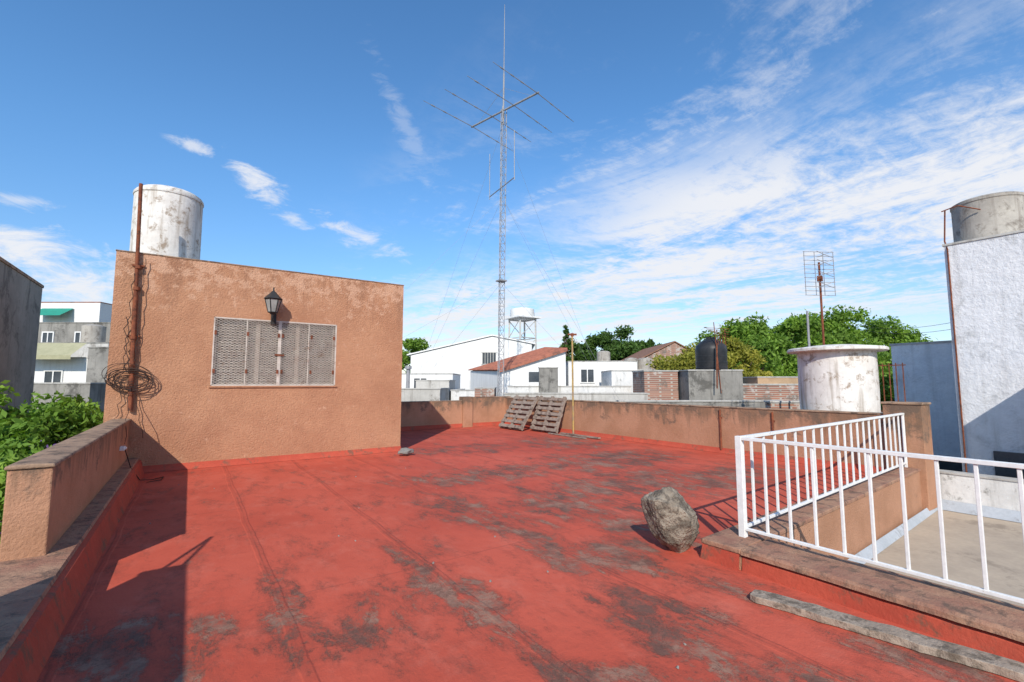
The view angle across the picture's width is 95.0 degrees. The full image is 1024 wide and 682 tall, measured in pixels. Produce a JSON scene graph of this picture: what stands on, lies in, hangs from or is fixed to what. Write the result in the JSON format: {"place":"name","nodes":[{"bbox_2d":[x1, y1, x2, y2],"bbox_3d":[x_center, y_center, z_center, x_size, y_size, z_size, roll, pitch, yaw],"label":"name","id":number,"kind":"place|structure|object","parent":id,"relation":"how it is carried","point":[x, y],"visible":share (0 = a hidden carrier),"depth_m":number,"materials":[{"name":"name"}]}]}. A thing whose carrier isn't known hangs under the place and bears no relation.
{"place":"outdoors","nodes":[
{"label":"outdoors","id":0,"kind":"place"},
{"bbox_2d":[0,256,43,411],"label":"grey blank building","id":1,"kind":"structure","parent":0,"point":[20,298],"depth_m":11.04,"materials":[{"name":"concrete"}]},
{"bbox_2d":[38,323,110,341],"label":"walls","id":2,"kind":"structure","parent":0,"point":[64,332],"depth_m":28.68,"materials":[{"name":"grey concrete"}]},
{"bbox_2d":[43,333,79,341],"bbox_3d":[-27.300,-0.206,28.629,2.600,0.600,0.010,0,-5,0],"label":"window glass","id":3,"kind":"object","parent":2,"relation":"attached to","point":[51,334],"visible":0.43,"depth_m":28.62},
{"bbox_2d":[40,303,111,321],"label":"walls","id":4,"kind":"structure","parent":0,"point":[90,312],"depth_m":31.31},
{"bbox_2d":[40,308,73,314],"bbox_3d":[-30.250,-1.919,30.776,2.100,0.600,0.950,0,-5,0],"label":"green awning","id":5,"kind":"object","parent":4,"relation":"attached to","point":[51,311],"visible":0.8,"depth_m":30.81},
{"bbox_2d":[86,347,108,382],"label":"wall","id":6,"kind":"structure","parent":0,"point":[97,362],"depth_m":20.99,"materials":[{"name":"grey concrete"}]},
{"bbox_2d":[401,388,449,400],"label":"grey flat house","id":7,"kind":"structure","parent":0,"point":[424,394],"depth_m":20.87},
{"bbox_2d":[405,366,411,387],"bbox_3d":[-5.300,2.026,23.915,0.336,1.500,0.336,4,-6,-34],"label":"metal vent pipe","id":8,"kind":"object","parent":7,"relation":"on","point":[407,368],"visible":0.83,"depth_m":23.86,"materials":[{"name":"metal"}]},
{"bbox_2d":[450,389,474,399],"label":"white flat house","id":9,"kind":"structure","parent":0,"point":[456,394],"depth_m":23.85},
{"bbox_2d":[0,0,1023,372],"label":"sky","id":10,"kind":"structure","parent":0,"point":[709,145],"materials":[{"name":"blue"}]},
{"bbox_2d":[470,352,565,395],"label":"walls","id":11,"kind":"structure","parent":0,"point":[517,376],"depth_m":27.98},
{"bbox_2d":[469,347,567,371],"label":"roof","id":12,"kind":"structure","parent":11,"relation":"on","point":[526,358],"depth_m":29.67,"materials":[{"name":"tile"}]},
{"bbox_2d":[529,372,538,381],"bbox_3d":[1.350,2.138,27.906,0.578,0.600,0.394,4,-6,-34],"label":"window glass","id":13,"kind":"object","parent":11,"relation":"attached to","point":[533,376],"visible":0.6,"depth_m":27.91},
{"bbox_2d":[507,385,631,392],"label":"white flat house","id":14,"kind":"structure","parent":0,"point":[568,389],"depth_m":22.88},
{"bbox_2d":[601,370,640,392],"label":"white flat house","id":15,"kind":"structure","parent":0,"point":[619,377],"depth_m":25.93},
{"bbox_2d":[621,341,688,368],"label":"brown roof house","id":16,"kind":"structure","parent":0,"point":[669,348],"depth_m":42.11,"materials":[{"name":"brick"}]},
{"bbox_2d":[632,370,678,399],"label":"brick flat house","id":17,"kind":"structure","parent":0,"point":[659,384],"depth_m":20.93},
{"bbox_2d":[638,402,764,407],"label":"walls","id":18,"kind":"structure","parent":0,"point":[750,404],"depth_m":17.06,"materials":[{"name":"grey concrete"}]},
{"bbox_2d":[616,400,782,401],"bbox_3d":[6.850,2.195,17.222,5.960,0.050,0.360,0,-5,0],"label":"coping","id":19,"kind":"object","parent":18,"relation":"on","point":[692,400],"visible":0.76,"depth_m":17.04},
{"bbox_2d":[742,384,798,400],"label":"brick flat house","id":20,"kind":"structure","parent":0,"point":[786,392],"depth_m":19.88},
{"bbox_2d":[743,377,797,383],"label":"ochre flat house","id":21,"kind":"structure","parent":0,"point":[770,380],"depth_m":22.92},
{"bbox_2d":[764,400,799,408],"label":"brick flat house","id":22,"kind":"structure","parent":0,"point":[783,404],"depth_m":13.79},
{"bbox_2d":[787,344,888,412],"bbox_3d":[6.825,0.801,9.848,1.775,1.430,1.777,4,-6,-34],"label":"round water tank","id":23,"kind":"object","parent":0,"point":[838,377],"visible":0.91,"depth_m":9.27,"materials":[{"name":"white paint"}]},
{"bbox_2d":[803,251,835,344],"bbox_3d":[8.009,0.016,11.960,0.860,4.736,0.313,1,-5,-6],"label":"tv antenna","id":24,"kind":"object","parent":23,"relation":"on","point":[819,277],"visible":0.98,"depth_m":12.16,"materials":[{"name":"metal"}]},
{"bbox_2d":[878,363,905,411],"bbox_3d":[8.113,1.073,10.412,0.021,1.150,1.050,4,-6,-34],"label":"metal fence","id":25,"kind":"object","parent":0,"point":[888,365],"visible":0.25,"depth_m":10.19,"materials":[{"name":"metal"}]},
{"bbox_2d":[891,342,961,457],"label":"walls","id":26,"kind":"structure","parent":0,"point":[929,375],"depth_m":11.05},
{"bbox_2d":[889,340,951,345],"bbox_3d":[11.401,0.126,12.143,3.520,0.050,1.590,4,-6,-34],"label":"coping","id":27,"kind":"object","parent":26,"relation":"on","point":[930,342],"visible":0.21,"depth_m":11.29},
{"bbox_2d":[939,461,962,471],"bbox_3d":[9.981,3.142,10.805,0.060,0.900,0.600,4,-6,-34],"label":"window","id":28,"kind":"structure","parent":26,"relation":"attached to","point":[951,466],"depth_m":10.72,"materials":[{"name":"black glass"}]},
{"bbox_3d":[7.391,3.924,2.457,6.430,3.030,8.300,4,-6,-34],"label":"patio building body","id":29,"kind":"object","parent":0,"visible":0},
{"bbox_2d":[865,510,1023,606],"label":"patio floor","id":30,"kind":"structure","parent":29,"relation":"on","point":[1004,544],"depth_m":5.97,"materials":[{"name":"concrete"}]},
{"bbox_2d":[706,472,922,569],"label":"patio curb wall","id":31,"kind":"structure","parent":30,"relation":"on","point":[888,515],"depth_m":5.98,"materials":[{"name":"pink paint"}]},
{"bbox_2d":[701,467,920,553],"bbox_3d":[4.307,2.002,6.104,6.260,0.045,0.372,4,-7,-38],"label":"patio curb capping","id":32,"kind":"object","parent":31,"relation":"on","point":[730,539],"visible":0.83,"depth_m":5.11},
{"bbox_2d":[735,413,1023,603],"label":"white railing","id":33,"kind":"object","parent":32,"relation":"on","point":[743,526],"visible":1,"depth_m":4.04,"materials":[{"name":"metal"}]},
{"bbox_2d":[742,556,1023,662],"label":"patio ledge","id":34,"kind":"object","parent":30,"relation":"on","point":[951,630],"visible":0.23,"depth_m":3.17,"materials":[{"name":"red paint"}]},
{"bbox_2d":[741,539,1023,642],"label":"patio ledge capping","id":35,"kind":"object","parent":34,"relation":"on","point":[995,616],"visible":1,"depth_m":3.27,"materials":[{"name":"concrete"}]},
{"bbox_2d":[880,401,936,510],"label":"parapet pillar","id":36,"kind":"structure","parent":30,"relation":"on","point":[918,430],"depth_m":7.98,"materials":[{"name":"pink paint"}]},
{"bbox_2d":[848,499,1021,563],"bbox_3d":[7.244,2.336,2.804,6.435,0.145,8.800,4,-6,-34],"label":"membrane flashing","id":37,"kind":"object","parent":30,"relation":"on","point":[888,539],"visible":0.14,"depth_m":7.41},
{"label":"ground","id":38,"kind":"structure","parent":0,"visible":0},
{"bbox_2d":[0,431,54,525],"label":"garden tree","id":39,"kind":"object","parent":38,"relation":"on","point":[8,456],"visible":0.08,"depth_m":6.79,"materials":[{"name":"green plant"}]},
{"bbox_2d":[0,380,103,494],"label":"garden tree","id":40,"kind":"object","parent":38,"relation":"on","point":[56,422],"visible":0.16,"depth_m":8.27,"materials":[{"name":"green plant"}]},
{"bbox_2d":[3,394,103,438],"bbox_3d":[-10.730,3.752,11.193,2.754,4.980,2.751,4,-6,-34],"label":"garden tree","id":41,"kind":"object","parent":38,"relation":"on","point":[79,399],"visible":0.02,"depth_m":10.61,"materials":[{"name":"green plant"}]},
{"bbox_2d":[34,358,87,381],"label":"walls","id":42,"kind":"structure","parent":38,"relation":"on","point":[75,369],"depth_m":22.98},
{"bbox_2d":[43,370,63,381],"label":"window frames","id":43,"kind":"structure","parent":42,"relation":"attached to","point":[62,372],"depth_m":22.90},
{"bbox_2d":[45,371,60,381],"bbox_3d":[-22.400,1.835,22.921,0.800,0.700,0.010,0,-5,0],"label":"window glass","id":44,"kind":"object","parent":43,"relation":"in","point":[48,376],"visible":0.64,"depth_m":22.93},
{"bbox_2d":[36,343,85,358],"bbox_3d":[-22.300,0.480,22.650,2.800,0.850,0.800,0,-5,0],"label":"olive awning","id":45,"kind":"object","parent":42,"relation":"attached to","point":[56,350],"visible":0.62,"depth_m":22.55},
{"bbox_2d":[32,382,105,414],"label":"grey flat house","id":46,"kind":"structure","parent":38,"relation":"on","point":[94,391],"depth_m":18.90,"materials":[{"name":"concrete"}]},
{"bbox_2d":[71,343,108,356],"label":"walls","id":47,"kind":"structure","parent":38,"relation":"on","point":[82,351],"depth_m":25.57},
{"bbox_2d":[80,324,106,341],"bbox_3d":[-24.200,-0.341,27.143,1.100,1.200,1.100,4,-6,-34],"label":"rooftop tank","id":48,"kind":"object","parent":47,"relation":"on","point":[93,333],"visible":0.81,"depth_m":26.75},
{"bbox_2d":[103,251,403,465],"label":"walls","id":49,"kind":"structure","parent":38,"relation":"on","point":[187,414],"depth_m":9.44,"materials":[{"name":"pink paint"}]},
{"bbox_2d":[126,183,144,410],"bbox_3d":[-6.854,-0.837,8.562,0.180,4.181,0.111,4,-6,-34],"label":"rusty antenna pipe","id":50,"kind":"object","parent":49,"relation":"attached to","point":[133,335],"visible":0.99,"depth_m":8.52,"materials":[{"name":"metal"}]},
{"bbox_2d":[101,258,163,482],"bbox_3d":[-6.416,0.380,8.114,1.330,3.887,0.683,-3,-6,33],"label":"cable coil","id":51,"kind":"object","parent":50,"relation":"attached to","point":[127,369],"visible":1,"depth_m":8.39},
{"bbox_2d":[116,249,403,285],"bbox_3d":[-6.204,-1.344,11.910,5.460,0.035,4.612,4,-6,-34],"label":"coping","id":52,"kind":"object","parent":49,"relation":"on","point":[253,266],"visible":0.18,"depth_m":9.68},
{"bbox_2d":[143,446,400,472],"bbox_3d":[-4.675,2.442,9.786,4.910,0.130,0.060,4,-6,-34],"label":"red skirting","id":53,"kind":"object","parent":49,"relation":"attached to","point":[196,465],"visible":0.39,"depth_m":9.53,"materials":[{"name":"paint"}]},
{"bbox_2d":[208,385,336,387],"bbox_3d":[-4.917,0.948,9.807,2.400,0.039,0.080,4,-6,-34],"label":"window sill","id":54,"kind":"structure","parent":49,"relation":"attached to","point":[264,386],"depth_m":9.60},
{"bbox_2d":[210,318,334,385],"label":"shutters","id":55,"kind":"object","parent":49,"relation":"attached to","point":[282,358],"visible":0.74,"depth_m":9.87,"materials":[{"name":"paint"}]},
{"bbox_2d":[210,317,336,385],"bbox_3d":[-4.918,0.256,9.871,2.341,1.361,0.025,4,-6,-34],"label":"window grille","id":56,"kind":"object","parent":49,"relation":"attached to","point":[279,360],"depth_m":9.83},
{"bbox_2d":[212,330,334,373],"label":"grille hinges","id":57,"kind":"object","parent":56,"relation":"attached to","point":[213,370],"visible":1,"depth_m":9.85,"materials":[{"name":"metal"}]},
{"bbox_2d":[264,287,282,324],"bbox_3d":[-4.919,-0.735,9.692,0.320,0.740,0.441,0,-5,-4],"label":"wall lantern","id":58,"kind":"object","parent":49,"relation":"attached to","point":[273,299],"depth_m":9.59,"materials":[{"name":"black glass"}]},
{"bbox_2d":[216,320,331,378],"bbox_3d":[-5.069,0.276,10.092,2.440,1.560,0.040,4,-6,-34],"label":"window interior","id":59,"kind":"object","parent":49,"relation":"attached to","point":[270,350],"depth_m":10.02,"materials":[{"name":"black metal"}]},
{"bbox_2d":[402,337,430,372],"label":"leafy tree","id":60,"kind":"object","parent":38,"relation":"on","point":[410,345],"visible":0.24,"depth_m":51.74,"materials":[{"name":"green plant"}]},
{"bbox_2d":[402,374,459,388],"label":"walls","id":61,"kind":"structure","parent":38,"relation":"on","point":[445,377],"depth_m":26.93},
{"bbox_2d":[415,380,455,399],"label":"white flat house","id":62,"kind":"structure","parent":38,"relation":"on","point":[450,384],"depth_m":23.90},
{"bbox_2d":[411,336,531,388],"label":"walls","id":63,"kind":"structure","parent":38,"relation":"on","point":[461,359],"depth_m":38.04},
{"bbox_2d":[407,335,534,355],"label":"roof","id":64,"kind":"structure","parent":63,"relation":"on","point":[532,343],"depth_m":38.05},
{"bbox_2d":[483,353,495,363],"bbox_3d":[-1.850,1.402,38.022,1.100,0.900,0.010,0,-5,0],"label":"window glass","id":65,"kind":"object","parent":63,"relation":"in","point":[486,358],"visible":0.79,"depth_m":38.02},
{"bbox_2d":[474,387,496,396],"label":"brick flat house","id":66,"kind":"structure","parent":38,"relation":"on","point":[482,392],"depth_m":23.86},
{"bbox_2d":[403,5,618,398],"bbox_3d":[-1.500,-5.462,27.106,13.902,26.209,15.238,-1,-5,8],"label":"radio antenna mast","id":67,"kind":"object","parent":38,"relation":"on","point":[501,280],"visible":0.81,"depth_m":24.99,"materials":[{"name":"metal"}]},
{"bbox_2d":[505,307,540,350],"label":"elevated tank tower","id":68,"kind":"structure","parent":38,"relation":"on","point":[521,314],"depth_m":44.66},
{"bbox_2d":[538,367,558,392],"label":"grey box house","id":69,"kind":"structure","parent":38,"relation":"on","point":[548,379],"depth_m":22.43,"materials":[{"name":"concrete"}]},
{"bbox_2d":[559,325,573,360],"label":"pine tree","id":70,"kind":"object","parent":38,"relation":"on","point":[566,332],"visible":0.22,"depth_m":60.10,"materials":[{"name":"green plant"}]},
{"bbox_2d":[505,394,647,401],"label":"walls","id":71,"kind":"structure","parent":38,"relation":"on","point":[603,397],"depth_m":19.37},
{"bbox_2d":[504,393,648,393],"bbox_3d":[2.650,2.174,19.533,5.960,0.050,0.360,0,-5,0],"label":"coping","id":72,"kind":"object","parent":71,"relation":"on","point":[576,393],"visible":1,"depth_m":19.35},
{"bbox_2d":[562,328,618,360],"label":"leafy tree","id":73,"kind":"object","parent":38,"relation":"on","point":[581,352],"visible":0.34,"depth_m":60.55,"materials":[{"name":"green plant"}]},
{"bbox_2d":[566,362,636,385],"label":"walls","id":74,"kind":"structure","parent":38,"relation":"on","point":[604,366],"depth_m":29.97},
{"bbox_2d":[581,370,593,381],"bbox_3d":[4.800,2.220,29.915,0.800,0.800,0.010,0,-5,0],"label":"window glass","id":75,"kind":"object","parent":74,"relation":"in","point":[584,375],"visible":1,"depth_m":29.91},
{"bbox_2d":[587,338,641,360],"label":"leafy tree","id":76,"kind":"object","parent":38,"relation":"on","point":[619,350],"visible":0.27,"depth_m":55.86,"materials":[{"name":"green plant"}]},
{"bbox_2d":[599,325,652,360],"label":"leafy tree","id":77,"kind":"object","parent":38,"relation":"on","point":[624,334],"visible":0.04,"depth_m":61.98,"materials":[{"name":"green plant"}]},
{"bbox_2d":[646,342,697,369],"bbox_3d":[10.678,3.943,28.750,4.410,7.786,4.421,0,-5,-4],"label":"yellow green tree","id":78,"kind":"object","parent":38,"relation":"on","point":[685,360],"visible":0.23,"depth_m":28.00,"materials":[{"name":"green plant"}]},
{"bbox_2d":[678,370,743,399],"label":"grey flat house","id":79,"kind":"structure","parent":38,"relation":"on","point":[696,384],"depth_m":19.92,"materials":[{"name":"concrete"}]},
{"bbox_2d":[695,322,728,392],"bbox_3d":[8.669,0.753,20.519,1.562,3.022,1.389,4,-6,-34],"label":"black water tank","id":80,"kind":"object","parent":79,"relation":"on","point":[710,353],"visible":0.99,"depth_m":20.09,"materials":[{"name":"plastic"}]},
{"bbox_2d":[721,335,773,376],"bbox_3d":[14.223,3.724,28.899,4.875,8.250,4.338,4,-6,-34],"label":"yellow green tree","id":81,"kind":"object","parent":38,"relation":"on","point":[735,355],"visible":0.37,"depth_m":28.41,"materials":[{"name":"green plant"}]},
{"bbox_2d":[694,311,801,376],"bbox_3d":[17.507,3.006,35.850,7.434,10.942,7.337,4,-6,-34],"label":"leafy tree","id":82,"kind":"object","parent":38,"relation":"on","point":[755,333],"visible":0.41,"depth_m":34.46,"materials":[{"name":"green plant"}]},
{"bbox_2d":[749,312,845,376],"bbox_3d":[22.133,3.138,37.286,7.213,10.941,7.886,4,-6,-34],"label":"leafy tree","id":83,"kind":"object","parent":38,"relation":"on","point":[793,328],"visible":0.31,"depth_m":36.25,"materials":[{"name":"green plant"}]},
{"bbox_2d":[790,305,891,366],"bbox_3d":[27.426,2.854,39.962,7.582,11.990,8.233,4,-6,-34],"label":"leafy tree","id":84,"kind":"object","parent":38,"relation":"on","point":[837,326],"visible":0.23,"depth_m":38.54,"materials":[{"name":"green plant"}]},
{"bbox_2d":[805,337,891,370],"bbox_3d":[25.018,4.102,35.601,6.458,8.724,6.378,-2,-6,19],"label":"leafy tree","id":85,"kind":"object","parent":38,"relation":"on","point":[880,356],"visible":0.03,"depth_m":33.46,"materials":[{"name":"green plant"}]},
{"bbox_2d":[878,367,894,404],"bbox_3d":[16.169,4.051,20.288,2.700,6.034,3.254,1,-5,-12],"label":"leafy bush","id":86,"kind":"object","parent":38,"relation":"on","point":[886,372],"visible":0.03,"depth_m":20.00,"materials":[{"name":"green plant"}]},
{"bbox_2d":[879,376,894,410],"bbox_3d":[9.587,2.333,12.449,1.057,2.827,1.158,4,-6,-34],"label":"leafy bush","id":87,"kind":"object","parent":38,"relation":"on","point":[886,387],"visible":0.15,"depth_m":12.12,"materials":[{"name":"green plant"}]},
{"bbox_2d":[860,315,937,368],"bbox_3d":[32.344,3.405,41.811,7.114,11.229,8.459,4,-6,-34],"label":"leafy tree","id":88,"kind":"object","parent":38,"relation":"on","point":[880,325],"visible":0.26,"depth_m":39.80,"materials":[{"name":"green plant"}]},
{"bbox_2d":[939,469,1023,510],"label":"white wall","id":89,"kind":"structure","parent":38,"relation":"on","point":[1002,492],"depth_m":7.75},
{"bbox_2d":[944,232,1023,475],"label":"walls","id":90,"kind":"structure","parent":38,"relation":"on","point":[987,280],"depth_m":8.91,"materials":[{"name":"paint"}]},
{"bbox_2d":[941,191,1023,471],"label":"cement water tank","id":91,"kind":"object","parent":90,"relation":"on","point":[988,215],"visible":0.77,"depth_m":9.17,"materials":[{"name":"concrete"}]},
{"bbox_2d":[942,229,1023,246],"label":"coping","id":92,"kind":"object","parent":90,"relation":"on","point":[986,237],"visible":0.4,"depth_m":9.03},
{"bbox_2d":[993,451,1023,478],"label":"window","id":93,"kind":"structure","parent":90,"relation":"attached to","point":[1012,457],"depth_m":8.59,"materials":[{"name":"glass"}]},
{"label":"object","id":94,"kind":"object","parent":38,"relation":"on","visible":0},
{"bbox_2d":[0,460,143,681],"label":"ledge","id":95,"kind":"object","parent":94,"relation":"on","point":[25,658],"visible":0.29,"depth_m":3.17,"materials":[{"name":"red paint"}]},
{"bbox_2d":[0,418,130,561],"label":"parapet wall","id":96,"kind":"structure","parent":95,"relation":"on","point":[52,492],"depth_m":3.89,"materials":[{"name":"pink paint"}]},
{"bbox_2d":[0,458,138,660],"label":"ledge capping","id":97,"kind":"object","parent":95,"relation":"on","point":[26,584],"visible":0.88,"depth_m":3.33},
{"bbox_2d":[401,396,510,426],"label":"parapet wall","id":98,"kind":"structure","parent":94,"relation":"on","point":[466,411],"depth_m":17.19,"materials":[{"name":"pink paint"}]},
{"bbox_2d":[401,421,504,430],"bbox_3d":[-2.740,3.056,16.647,6.050,0.150,0.060,4,-6,-34],"label":"red skirting","id":99,"kind":"object","parent":98,"relation":"attached to","point":[408,428],"visible":0.39,"depth_m":16.86,"materials":[{"name":"paint"}]},
{"bbox_2d":[37,425,1018,681],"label":"roof terrace floor","id":100,"kind":"structure","parent":94,"relation":"on","point":[309,571],"depth_m":3.81,"materials":[{"name":"paint"}]},
{"bbox_2d":[398,448,413,455],"bbox_3d":[-2.365,2.473,10.487,0.382,0.175,0.249,2,-5,-16],"label":"dark stone","id":101,"kind":"object","parent":100,"relation":"on","point":[406,451],"visible":1,"depth_m":10.42,"materials":[{"name":"stone"}]},
{"bbox_2d":[498,395,538,430],"bbox_3d":[0.244,2.507,16.564,0.832,1.168,1.395,4,-6,-34],"label":"wooden pallet","id":102,"kind":"object","parent":100,"relation":"on","point":[517,413],"visible":1,"depth_m":16.43,"materials":[{"name":"brown wood"}]},
{"bbox_2d":[530,396,566,433],"bbox_3d":[1.203,2.416,15.573,0.516,1.167,1.380,4,-6,-34],"label":"wooden pallet","id":103,"kind":"object","parent":100,"relation":"on","point":[548,413],"visible":1,"depth_m":15.47,"materials":[{"name":"brown wood"}]},
{"bbox_2d":[568,333,576,433],"bbox_3d":[1.963,1.360,15.162,0.294,3.240,0.095,1,-5,-8],"label":"yellow pole","id":104,"kind":"object","parent":100,"relation":"on","point":[572,334],"visible":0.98,"depth_m":15.13,"materials":[{"name":"metal"}]},
{"bbox_2d":[548,432,600,438],"bbox_3d":[1.850,2.869,14.255,0.350,0.050,2.000,4,-6,-34],"label":"scrap timber","id":105,"kind":"object","parent":100,"relation":"on","point":[574,435],"visible":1,"depth_m":14.14,"materials":[{"name":"grey wood"}]},
{"bbox_2d":[641,486,699,552],"bbox_3d":[1.535,1.728,4.555,0.501,0.645,0.509,4,-6,-34],"label":"rock","id":106,"kind":"object","parent":100,"relation":"on","point":[670,516],"visible":1,"depth_m":4.42,"materials":[{"name":"stone"}]},
{"bbox_2d":[505,422,886,472],"bbox_3d":[3.223,2.756,13.230,0.060,0.130,12.450,4,-6,-34],"label":"red skirting","id":107,"kind":"object","parent":100,"relation":"on","point":[801,460],"visible":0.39,"depth_m":11.26,"materials":[{"name":"paint"}]},
{"bbox_2d":[700,543,738,570],"bbox_3d":[4.179,2.106,6.230,6.275,0.135,0.370,5,-7,-41],"label":"curb red face","id":108,"kind":"object","parent":100,"relation":"on","point":[725,558],"visible":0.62,"depth_m":4.17},
{"bbox_2d":[750,589,1023,681],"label":"wooden plank","id":109,"kind":"object","parent":100,"relation":"on","point":[982,660],"visible":1,"depth_m":2.90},
{"bbox_2d":[505,397,886,467],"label":"side parapet wall","id":110,"kind":"structure","parent":94,"relation":"on","point":[690,424],"depth_m":11.11,"materials":[{"name":"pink paint"}]},
{"bbox_2d":[718,409,774,449],"bbox_3d":[5.188,2.013,10.420,0.047,0.920,1.280,4,-6,-34],"label":"drain pipe","id":111,"kind":"object","parent":110,"relation":"attached to","point":[772,419],"visible":0.89,"depth_m":10.87,"materials":[{"name":"metal"}]},
{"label":"grey flat house","id":112,"kind":"object","parent":38,"relation":"on","visible":0},
{"bbox_2d":[638,358,650,368],"bbox_3d":[9.900,1.821,35.180,1.000,1.150,1.000,4,-6,-34],"label":"rooftop tank","id":113,"kind":"object","parent":112,"relation":"on","point":[642,362],"visible":0.69,"depth_m":34.77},
{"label":"walls","id":114,"kind":"object","parent":38,"relation":"on","visible":0},
{"bbox_2d":[597,351,609,360],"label":"rooftop tank","id":115,"kind":"object","parent":114,"relation":"on","point":[603,355],"visible":0.74,"depth_m":41.54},
{"bbox_3d":[-6.208,-1.067,11.890,4.940,0.120,4.100,4,-6,-34],"label":"roof slab","id":116,"kind":"object","parent":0,"visible":0},
{"bbox_2d":[129,184,203,259],"bbox_3d":[-7.346,-2.263,10.003,1.236,1.920,1.236,4,-6,-34],"label":"water tank","id":117,"kind":"object","parent":116,"relation":"on","point":[171,220],"visible":0.83,"depth_m":9.55,"materials":[{"name":"white paint"}]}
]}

